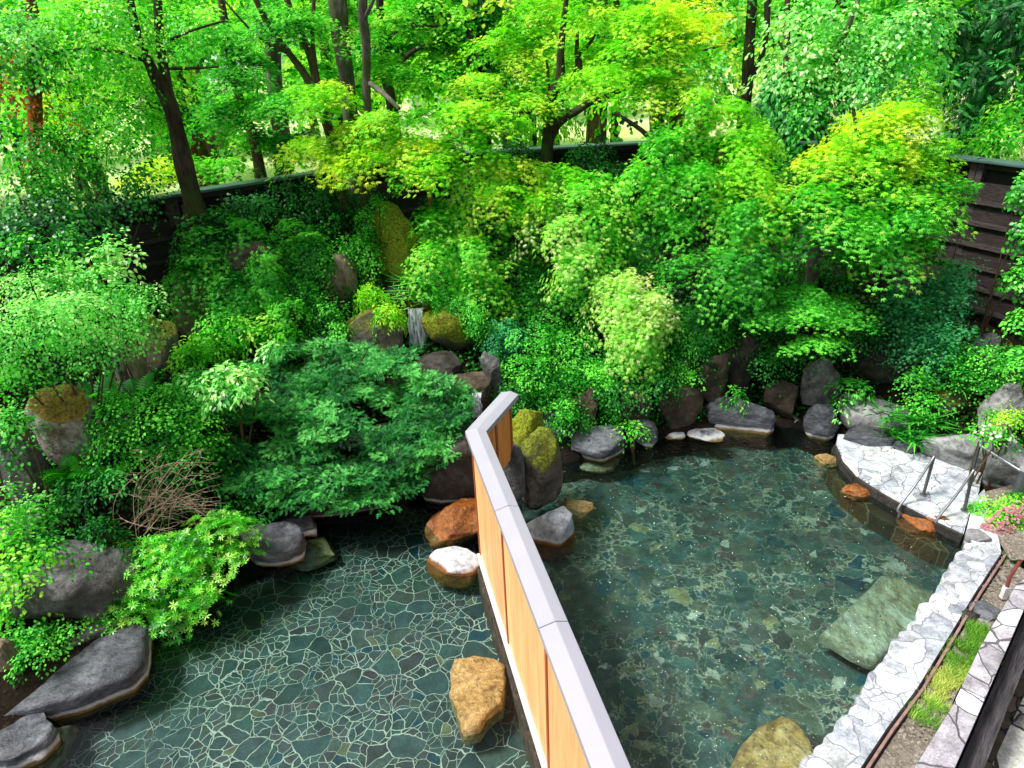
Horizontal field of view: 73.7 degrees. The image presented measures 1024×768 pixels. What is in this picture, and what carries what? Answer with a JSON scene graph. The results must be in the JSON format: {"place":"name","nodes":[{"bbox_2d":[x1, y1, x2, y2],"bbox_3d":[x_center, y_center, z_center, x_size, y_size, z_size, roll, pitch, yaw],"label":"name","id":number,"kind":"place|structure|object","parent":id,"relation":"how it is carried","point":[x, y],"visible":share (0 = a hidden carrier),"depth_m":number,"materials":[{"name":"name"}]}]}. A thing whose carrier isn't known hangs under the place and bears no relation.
{"place":"outdoors","nodes":[
{"label":"outdoors","id":0,"kind":"place"},
{"bbox_2d":[58,508,530,767],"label":"pool floor","id":1,"kind":"structure","parent":0,"point":[359,644],"depth_m":7.69,"materials":[{"name":"stone"}]},
{"bbox_2d":[424,498,477,549],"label":"rock","id":2,"kind":"object","parent":1,"relation":"on","point":[454,524],"visible":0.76,"depth_m":9.32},
{"bbox_2d":[0,55,1023,767],"bbox_3d":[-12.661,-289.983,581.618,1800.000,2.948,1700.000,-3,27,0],"label":"ground","id":3,"kind":"structure","parent":0,"point":[18,693],"depth_m":11.02,"materials":[{"name":"soil"}]},
{"bbox_2d":[0,426,59,510],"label":"rock","id":4,"kind":"object","parent":3,"relation":"on","point":[32,469],"visible":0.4,"depth_m":8.16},
{"bbox_2d":[0,500,94,640],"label":"shrub","id":5,"kind":"object","parent":3,"relation":"on","point":[7,574],"visible":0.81,"depth_m":7.38,"materials":[{"name":"green plant"}]},
{"bbox_2d":[0,0,103,232],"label":"ivy covered tree","id":6,"kind":"object","parent":3,"relation":"on","point":[35,141],"visible":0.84,"depth_m":9.53,"materials":[{"name":"green plant"}]},
{"bbox_2d":[0,403,103,550],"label":"shrub","id":7,"kind":"object","parent":3,"relation":"on","point":[22,420],"visible":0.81,"depth_m":7.84,"materials":[{"name":"green plant"}]},
{"bbox_2d":[0,606,125,687],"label":"herbs","id":8,"kind":"object","parent":3,"relation":"on","point":[30,644],"visible":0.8,"depth_m":7.20,"materials":[{"name":"green plant"}]},
{"bbox_2d":[24,384,107,468],"bbox_3d":[-5.677,0.606,8.675,0.829,1.163,0.596,-3,27,0],"label":"rock","id":9,"kind":"object","parent":3,"relation":"on","point":[65,422],"visible":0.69,"depth_m":8.44,"materials":[{"name":"stone"}]},
{"bbox_2d":[0,540,144,619],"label":"rock","id":10,"kind":"object","parent":3,"relation":"on","point":[80,597],"visible":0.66,"depth_m":7.53,"materials":[{"name":"stone"}]},
{"bbox_2d":[0,222,147,398],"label":"shrub","id":11,"kind":"object","parent":3,"relation":"on","point":[98,265],"visible":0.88,"depth_m":8.92,"materials":[{"name":"green plant"}]},
{"bbox_2d":[0,617,154,723],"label":"rock","id":12,"kind":"object","parent":3,"relation":"on","point":[104,671],"visible":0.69,"depth_m":7.12,"materials":[{"name":"stone"}]},
{"bbox_2d":[42,61,119,206],"bbox_3d":[-8.448,-4.048,13.870,1.938,4.671,1.221,-3,27,0],"label":"ivy covered tree","id":13,"kind":"object","parent":3,"relation":"on","point":[81,99],"visible":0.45,"depth_m":13.11,"materials":[{"name":"green plant"}]},
{"bbox_2d":[0,254,179,428],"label":"shrub","id":14,"kind":"object","parent":3,"relation":"on","point":[65,347],"visible":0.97,"depth_m":8.18,"materials":[{"name":"green plant"}]},
{"bbox_2d":[0,111,182,368],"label":"shrub","id":15,"kind":"object","parent":3,"relation":"on","point":[64,207],"visible":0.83,"depth_m":9.95,"materials":[{"name":"green plant"}]},
{"bbox_2d":[0,193,187,386],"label":"dark wood fence","id":16,"kind":"object","parent":3,"relation":"on","point":[154,247],"visible":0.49,"depth_m":11.25,"materials":[{"name":"wood"}]},
{"bbox_2d":[0,0,215,203],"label":"background tree","id":17,"kind":"object","parent":3,"relation":"on","point":[96,75],"visible":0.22,"depth_m":14.83,"materials":[{"name":"green plant"}]},
{"bbox_2d":[0,0,235,265],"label":"deciduous tree","id":18,"kind":"object","parent":3,"relation":"on","point":[161,80],"visible":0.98,"depth_m":9.84,"materials":[{"name":"green plant"}]},
{"bbox_2d":[16,458,271,566],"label":"herbs","id":19,"kind":"object","parent":3,"relation":"on","point":[88,491],"visible":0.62,"depth_m":8.18,"materials":[{"name":"green plant"}]},
{"bbox_2d":[105,445,222,536],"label":"twig bush","id":20,"kind":"object","parent":3,"relation":"on","point":[158,500],"visible":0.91,"depth_m":8.14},
{"bbox_2d":[72,377,256,502],"bbox_3d":[-4.480,0.699,8.841,2.050,1.444,1.780,-3,27,0],"label":"shrub","id":21,"kind":"object","parent":3,"relation":"on","point":[168,422],"visible":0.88,"depth_m":8.62,"materials":[{"name":"green plant"}]},
{"bbox_2d":[85,504,271,646],"bbox_3d":[-4.050,2.296,8.149,2.161,1.250,1.597,-3,27,0],"label":"azalea","id":22,"kind":"object","parent":3,"relation":"on","point":[164,603],"visible":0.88,"depth_m":7.94,"materials":[{"name":"green plant"}]},
{"bbox_2d":[53,0,307,185],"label":"background tree","id":23,"kind":"object","parent":3,"relation":"on","point":[203,152],"visible":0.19,"depth_m":18.07,"materials":[{"name":"green plant"}]},
{"bbox_2d":[113,0,292,196],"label":"tall tree","id":24,"kind":"object","parent":3,"relation":"on","point":[237,57],"visible":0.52,"depth_m":12.84,"materials":[{"name":"green plant"}]},
{"bbox_2d":[162,340,295,464],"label":"shrub","id":25,"kind":"object","parent":3,"relation":"on","point":[226,391],"visible":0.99,"depth_m":9.01,"materials":[{"name":"green plant"}]},
{"bbox_2d":[164,300,307,379],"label":"herbs","id":26,"kind":"object","parent":3,"relation":"on","point":[225,330],"visible":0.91,"depth_m":10.33,"materials":[{"name":"green plant"}]},
{"bbox_2d":[220,242,280,337],"bbox_3d":[-4.234,-1.482,11.306,0.938,1.755,0.625,-9,28,-12],"label":"rock","id":27,"kind":"object","parent":3,"relation":"on","point":[245,253],"visible":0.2,"depth_m":10.80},
{"bbox_2d":[225,246,314,340],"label":"creeper","id":28,"kind":"object","parent":27,"relation":"on","point":[274,300],"visible":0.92,"depth_m":10.59,"materials":[{"name":"green plant"}]},
{"bbox_2d":[153,205,349,352],"bbox_3d":[-4.428,-1.894,11.416,3.176,2.110,2.290,-25,34,-36],"label":"shrub","id":29,"kind":"object","parent":3,"relation":"on","point":[219,244],"visible":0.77,"depth_m":10.84,"materials":[{"name":"green plant"}]},
{"bbox_2d":[199,0,321,175],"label":"tall tree","id":30,"kind":"object","parent":3,"relation":"on","point":[284,135],"visible":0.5,"depth_m":13.83,"materials":[{"name":"green plant"}]},
{"bbox_2d":[176,0,361,285],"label":"leaning tree","id":31,"kind":"object","parent":3,"relation":"on","point":[295,20],"visible":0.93,"depth_m":11.30,"materials":[{"name":"green plant"}]},
{"bbox_2d":[239,522,306,566],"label":"rock","id":32,"kind":"object","parent":3,"relation":"on","point":[287,546],"visible":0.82,"depth_m":8.84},
{"bbox_2d":[166,153,443,294],"bbox_3d":[-3.650,-2.780,13.571,5.410,2.810,0.300,-22,33,-33],"label":"dark wood fence","id":33,"kind":"object","parent":3,"relation":"on","point":[408,206],"visible":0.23,"depth_m":12.89,"materials":[{"name":"wood"}]},
{"bbox_2d":[209,173,360,275],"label":"shrub","id":34,"kind":"object","parent":33,"relation":"attached to","point":[249,207],"visible":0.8,"depth_m":12.12,"materials":[{"name":"green plant"}]},
{"bbox_2d":[168,333,482,520],"bbox_3d":[-2.646,0.481,9.837,4.183,1.722,3.188,9,29,21],"label":"juniper","id":35,"kind":"object","parent":3,"relation":"on","point":[344,485],"visible":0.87,"depth_m":9.57,"materials":[{"name":"green plant"}]},
{"bbox_2d":[282,229,377,362],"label":"shrub","id":36,"kind":"object","parent":3,"relation":"on","point":[316,302],"visible":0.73,"depth_m":11.22,"materials":[{"name":"green plant"}]},
{"bbox_2d":[227,0,441,148],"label":"background tree","id":37,"kind":"object","parent":3,"relation":"on","point":[327,71],"visible":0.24,"depth_m":17.41,"materials":[{"name":"green plant"}]},
{"bbox_2d":[295,0,446,285],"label":"tall tree","id":38,"kind":"object","parent":3,"relation":"on","point":[339,10],"visible":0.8,"depth_m":12.22,"materials":[{"name":"plant"}]},
{"bbox_2d":[341,308,404,355],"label":"rock","id":39,"kind":"object","parent":3,"relation":"on","point":[361,321],"visible":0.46,"depth_m":11.13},
{"bbox_2d":[352,282,410,341],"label":"herbs","id":40,"kind":"object","parent":39,"relation":"on","point":[373,295],"visible":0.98,"depth_m":11.09,"materials":[{"name":"green plant"}]},
{"bbox_2d":[368,202,427,287],"bbox_3d":[-2.021,-2.336,12.247,1.066,1.843,0.720,11,30,25],"label":"rock","id":41,"kind":"object","parent":3,"relation":"on","point":[395,238],"visible":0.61,"depth_m":11.92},
{"bbox_2d":[337,189,389,310],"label":"ivy","id":42,"kind":"object","parent":41,"relation":"attached to","point":[367,247],"visible":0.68,"depth_m":11.80,"materials":[{"name":"green plant"}]},
{"bbox_2d":[265,0,539,288],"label":"maple tree","id":43,"kind":"object","parent":3,"relation":"on","point":[372,135],"visible":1,"depth_m":11.02,"materials":[{"name":"green plant"}]},
{"bbox_2d":[349,0,472,156],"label":"tall tree","id":44,"kind":"object","parent":3,"relation":"on","point":[439,68],"visible":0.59,"depth_m":14.81,"materials":[{"name":"green plant"}]},
{"bbox_2d":[356,0,501,149],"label":"tall tree","id":45,"kind":"object","parent":3,"relation":"on","point":[439,37],"visible":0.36,"depth_m":15.11,"materials":[{"name":"green plant"}]},
{"bbox_2d":[417,427,474,509],"bbox_3d":[-0.866,1.229,9.968,1.201,1.232,0.747,-3,27,0],"label":"rock","id":46,"kind":"object","parent":3,"relation":"on","point":[452,482],"visible":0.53,"depth_m":9.66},
{"bbox_2d":[421,302,483,350],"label":"rock","id":47,"kind":"object","parent":3,"relation":"on","point":[445,329],"visible":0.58,"depth_m":11.38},
{"bbox_2d":[419,286,490,346],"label":"creeper","id":48,"kind":"object","parent":47,"relation":"on","point":[474,317],"visible":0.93,"depth_m":11.25,"materials":[{"name":"green plant"}]},
{"bbox_2d":[371,0,583,149],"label":"background tree","id":49,"kind":"object","parent":3,"relation":"on","point":[564,131],"visible":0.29,"depth_m":16.02,"materials":[{"name":"green plant"}]},
{"bbox_2d":[417,0,548,148],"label":"tall tree","id":50,"kind":"object","parent":3,"relation":"on","point":[491,18],"visible":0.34,"depth_m":15.07,"materials":[{"name":"green plant"}]},
{"bbox_2d":[471,310,533,374],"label":"shrub","id":51,"kind":"object","parent":3,"relation":"on","point":[497,348],"visible":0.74,"depth_m":11.23,"materials":[{"name":"green plant"}]},
{"bbox_2d":[0,245,1023,674],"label":"undergrowth","id":52,"kind":"object","parent":3,"relation":"on","point":[658,271],"visible":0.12,"depth_m":11.44,"materials":[{"name":"green plant"}]},
{"bbox_2d":[393,147,651,357],"bbox_3d":[0.213,-2.060,11.759,4.574,3.842,2.597,-3,27,0],"label":"maple tree","id":53,"kind":"object","parent":3,"relation":"on","point":[469,250],"visible":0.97,"depth_m":11.19,"materials":[{"name":"green plant"}]},
{"bbox_2d":[484,235,601,360],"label":"shrub","id":54,"kind":"object","parent":3,"relation":"on","point":[522,301],"visible":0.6,"depth_m":11.78,"materials":[{"name":"green plant"}]},
{"bbox_2d":[465,391,630,767],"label":"partition fence","id":55,"kind":"object","parent":3,"relation":"on","point":[561,714],"visible":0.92,"depth_m":6.27,"materials":[{"name":"brown wood"}]},
{"bbox_2d":[444,122,654,299],"bbox_3d":[0.597,-2.837,12.670,3.977,3.505,3.141,-3,27,0],"label":"shrub","id":56,"kind":"object","parent":3,"relation":"on","point":[586,149],"visible":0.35,"depth_m":12.68,"materials":[{"name":"green plant"}]},
{"bbox_2d":[500,314,623,441],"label":"shrub","id":57,"kind":"object","parent":3,"relation":"on","point":[567,369],"visible":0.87,"depth_m":10.96,"materials":[{"name":"green plant"}]},
{"bbox_2d":[437,0,740,288],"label":"maple tree","id":58,"kind":"object","parent":3,"relation":"on","point":[632,41],"visible":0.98,"depth_m":11.39,"materials":[{"name":"green plant"}]},
{"bbox_2d":[438,136,749,270],"bbox_3d":[1.881,-3.907,15.309,6.991,2.810,0.300,-5,27,-5],"label":"dark wood fence","id":59,"kind":"object","parent":3,"relation":"on","point":[625,150],"visible":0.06,"depth_m":14.95,"materials":[{"name":"wood"}]},
{"bbox_2d":[570,424,624,463],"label":"rock","id":60,"kind":"object","parent":3,"relation":"on","point":[601,446],"visible":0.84,"depth_m":10.72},
{"bbox_2d":[575,258,683,413],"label":"shrub","id":61,"kind":"object","parent":3,"relation":"on","point":[633,325],"visible":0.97,"depth_m":10.63,"materials":[{"name":"green plant"}]},
{"bbox_2d":[569,292,740,406],"bbox_3d":[2.436,-0.511,11.438,2.866,1.892,2.058,-3,27,0],"label":"shrub","id":62,"kind":"object","parent":3,"relation":"on","point":[688,375],"visible":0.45,"depth_m":11.12,"materials":[{"name":"green plant"}]},
{"bbox_2d":[654,381,703,428],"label":"rock","id":63,"kind":"object","parent":3,"relation":"on","point":[681,415],"visible":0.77,"depth_m":11.16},
{"bbox_2d":[577,0,791,143],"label":"background tree","id":64,"kind":"object","parent":3,"relation":"on","point":[672,119],"visible":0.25,"depth_m":16.60,"materials":[{"name":"green plant"}]},
{"bbox_2d":[490,279,886,425],"bbox_3d":[2.748,-0.534,11.307,6.823,1.906,1.952,-7,27,-10],"label":"shrub","id":65,"kind":"object","parent":3,"relation":"on","point":[775,350],"visible":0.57,"depth_m":11.09,"materials":[{"name":"green plant"}]},
{"bbox_2d":[610,86,806,378],"bbox_3d":[3.112,-2.145,11.072,3.043,4.921,2.861,-3,27,0],"label":"maple tree","id":66,"kind":"object","parent":3,"relation":"on","point":[749,211],"visible":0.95,"depth_m":10.57,"materials":[{"name":"green plant"}]},
{"bbox_2d":[671,0,770,250],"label":"tall tree","id":67,"kind":"object","parent":3,"relation":"on","point":[749,68],"visible":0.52,"depth_m":14.25,"materials":[{"name":"green plant"}]},
{"bbox_2d":[725,332,763,399],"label":"rock","id":68,"kind":"object","parent":3,"relation":"on","point":[736,370],"visible":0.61,"depth_m":11.50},
{"bbox_2d":[742,0,853,192],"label":"cedar tree","id":69,"kind":"object","parent":3,"relation":"on","point":[771,100],"visible":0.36,"depth_m":13.90,"materials":[{"name":"green plant"}]},
{"bbox_2d":[703,241,910,371],"bbox_3d":[5.045,-1.245,11.800,3.586,2.314,1.462,-3,27,0],"label":"shrub","id":70,"kind":"object","parent":3,"relation":"on","point":[842,277],"visible":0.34,"depth_m":11.42,"materials":[{"name":"green plant"}]},
{"bbox_2d":[738,281,887,363],"bbox_3d":[4.606,-0.526,10.932,2.228,2.115,1.430,-3,27,0],"label":"maple tree","id":71,"kind":"object","parent":3,"relation":"on","point":[813,309],"visible":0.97,"depth_m":10.43,"materials":[{"name":"green plant"}]},
{"bbox_2d":[800,357,840,406],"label":"rock","id":72,"kind":"object","parent":3,"relation":"on","point":[812,388],"visible":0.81,"depth_m":11.18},
{"bbox_2d":[688,0,1006,139],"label":"background tree","id":73,"kind":"object","parent":3,"relation":"on","point":[780,2],"visible":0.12,"depth_m":18.88,"materials":[{"name":"green plant"}]},
{"bbox_2d":[740,0,962,293],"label":"broadleaf tree","id":74,"kind":"object","parent":3,"relation":"on","point":[869,76],"visible":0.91,"depth_m":11.63,"materials":[{"name":"green plant"}]},
{"bbox_2d":[740,137,982,309],"bbox_3d":[6.634,-3.376,13.861,0.300,2.810,4.720,-19,31,-29],"label":"dark wood fence","id":75,"kind":"object","parent":3,"relation":"on","point":[969,167],"visible":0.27,"depth_m":12.51,"materials":[{"name":"wood"}]},
{"bbox_2d":[754,99,984,344],"bbox_3d":[5.329,-2.067,10.665,3.479,4.321,2.624,-3,27,0],"label":"maple tree","id":76,"kind":"object","parent":3,"relation":"on","point":[873,206],"visible":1,"depth_m":10.02,"materials":[{"name":"green plant"}]},
{"bbox_2d":[838,397,912,434],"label":"rock","id":77,"kind":"object","parent":3,"relation":"on","point":[859,420],"visible":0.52,"depth_m":10.66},
{"bbox_2d":[845,340,932,383],"bbox_3d":[6.461,-0.368,11.649,1.360,0.823,0.967,-3,27,0],"label":"rock","id":78,"kind":"object","parent":3,"relation":"on","point":[873,372],"visible":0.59,"depth_m":11.31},
{"bbox_2d":[799,489,1000,767],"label":"pool rim","id":79,"kind":"object","parent":3,"relation":"on","point":[896,677],"visible":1,"depth_m":6.97,"materials":[{"name":"stone"}]},
{"bbox_2d":[836,434,981,533],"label":"stone deck","id":80,"kind":"structure","parent":3,"relation":"on","point":[891,472],"depth_m":9.75,"materials":[{"name":"stone"}]},
{"bbox_2d":[832,445,963,548],"bbox_3d":[5.250,1.698,9.749,0.371,0.518,2.311,-10,28,-15],"label":"deck riser","id":81,"kind":"object","parent":80,"relation":"attached to","point":[946,535],"visible":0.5,"depth_m":9.44,"materials":[{"name":"stone"}]},
{"bbox_2d":[828,0,1023,154],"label":"background tree","id":82,"kind":"object","parent":3,"relation":"on","point":[873,5],"visible":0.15,"depth_m":17.71,"materials":[{"name":"green plant"}]},
{"bbox_2d":[864,254,997,399],"bbox_3d":[6.723,-0.876,10.880,2.083,2.126,2.102,-3,27,0],"label":"shrub","id":83,"kind":"object","parent":3,"relation":"on","point":[923,332],"visible":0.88,"depth_m":10.64,"materials":[{"name":"green plant"}]},
{"bbox_2d":[866,554,1006,767],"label":"rim edging","id":84,"kind":"object","parent":3,"relation":"on","point":[898,724],"visible":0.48,"depth_m":6.77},
{"bbox_2d":[888,338,1023,433],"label":"herbs","id":85,"kind":"object","parent":3,"relation":"on","point":[999,379],"visible":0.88,"depth_m":10.21,"materials":[{"name":"green plant"}]},
{"bbox_2d":[919,434,995,471],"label":"rock","id":86,"kind":"object","parent":3,"relation":"on","point":[952,450],"visible":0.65,"depth_m":9.90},
{"bbox_2d":[900,0,1023,161],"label":"cedar tree","id":87,"kind":"object","parent":3,"relation":"on","point":[1001,31],"visible":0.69,"depth_m":12.79,"materials":[{"name":"green plant"}]},
{"bbox_2d":[915,580,1023,767],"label":"stone wall","id":88,"kind":"structure","parent":3,"relation":"on","point":[947,744],"depth_m":6.47,"materials":[{"name":"stone"}]},
{"bbox_2d":[958,616,1023,767],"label":"slate wall","id":89,"kind":"structure","parent":88,"relation":"attached to","point":[983,736],"depth_m":6.62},
{"bbox_2d":[941,157,1023,324],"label":"dark wood fence","id":90,"kind":"object","parent":3,"relation":"on","point":[988,220],"visible":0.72,"depth_m":11.59,"materials":[{"name":"wood"}]},
{"bbox_2d":[949,74,1023,161],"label":"shrub","id":91,"kind":"object","parent":3,"relation":"on","point":[997,122],"visible":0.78,"depth_m":12.32,"materials":[{"name":"green plant"}]},
{"bbox_2d":[980,170,1023,387],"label":"ivy","id":92,"kind":"object","parent":3,"relation":"on","point":[1016,192],"visible":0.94,"depth_m":10.44,"materials":[{"name":"green plant"}]},
{"bbox_2d":[981,440,1023,490],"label":"rock","id":93,"kind":"object","parent":3,"relation":"on","point":[998,473],"visible":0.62,"depth_m":9.49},
{"bbox_2d":[517,448,946,767],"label":"pool floor","id":94,"kind":"structure","parent":0,"point":[639,707],"depth_m":8.60,"materials":[{"name":"stone"}]},
{"bbox_2d":[731,716,812,767],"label":"rock","id":95,"kind":"object","parent":94,"relation":"on","point":[788,741],"visible":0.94,"depth_m":6.38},
{"bbox_2d":[824,468,961,568],"bbox_3d":[5.274,1.810,9.876,0.725,0.400,2.708,-11,28,-16],"label":"pool step","id":96,"kind":"object","parent":94,"relation":"on","point":[898,537],"visible":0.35,"depth_m":9.32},
{"bbox_2d":[524,426,962,765],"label":"water","id":97,"kind":"structure","parent":0,"point":[792,443],"depth_m":10.76,"materials":[{"name":"liquid"}]},
{"bbox_2d":[521,426,562,509],"bbox_3d":[0.368,1.223,9.668,0.723,1.359,0.530,-3,27,0],"label":"rock","id":98,"kind":"object","parent":97,"relation":"in","point":[540,448],"visible":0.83,"depth_m":9.42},
{"bbox_2d":[526,506,575,558],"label":"rock","id":99,"kind":"object","parent":97,"relation":"in","point":[552,533],"visible":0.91,"depth_m":8.99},
{"bbox_2d":[702,396,776,434],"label":"rock","id":100,"kind":"object","parent":97,"relation":"in","point":[757,419],"visible":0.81,"depth_m":11.26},
{"bbox_2d":[819,576,931,670],"bbox_3d":[4.226,2.689,7.829,1.580,0.209,0.615,-22,33,-33],"label":"rock","id":101,"kind":"object","parent":97,"relation":"in","point":[865,643],"visible":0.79,"depth_m":7.68,"materials":[{"name":"stone"}]},
{"bbox_2d":[874,559,1023,767],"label":"bed soil","id":102,"kind":"structure","parent":0,"point":[905,748],"depth_m":6.39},
{"bbox_2d":[938,615,1004,679],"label":"grass","id":103,"kind":"structure","parent":102,"relation":"on","point":[971,640],"depth_m":7.15,"materials":[{"name":"green plant"}]},
{"bbox_2d":[985,485,1023,559],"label":"bed soil","id":104,"kind":"structure","parent":0,"point":[1012,544],"depth_m":8.57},
{"bbox_2d":[967,490,1023,550],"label":"azalea","id":105,"kind":"object","parent":104,"relation":"on","point":[1011,511],"visible":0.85,"depth_m":8.77,"materials":[{"name":"green plant"}]},
{"bbox_2d":[991,697,1023,767],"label":"path","id":106,"kind":"structure","parent":0,"point":[1010,753],"depth_m":6.96,"materials":[{"name":"stone"}]},
{"label":"water","id":107,"kind":"structure","parent":0,"visible":0},
{"bbox_2d":[0,712,63,767],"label":"rock","id":108,"kind":"object","parent":107,"relation":"in","point":[31,741],"visible":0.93,"depth_m":6.55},
{"bbox_2d":[426,546,479,588],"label":"rock","id":109,"kind":"object","parent":107,"relation":"in","point":[454,566],"visible":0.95,"depth_m":8.66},
{"bbox_2d":[449,656,506,745],"bbox_3d":[-0.353,3.226,7.018,0.604,0.306,0.921,-3,27,0],"label":"rock","id":110,"kind":"object","parent":107,"relation":"in","point":[478,711],"visible":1,"depth_m":6.92,"materials":[{"name":"stone"}]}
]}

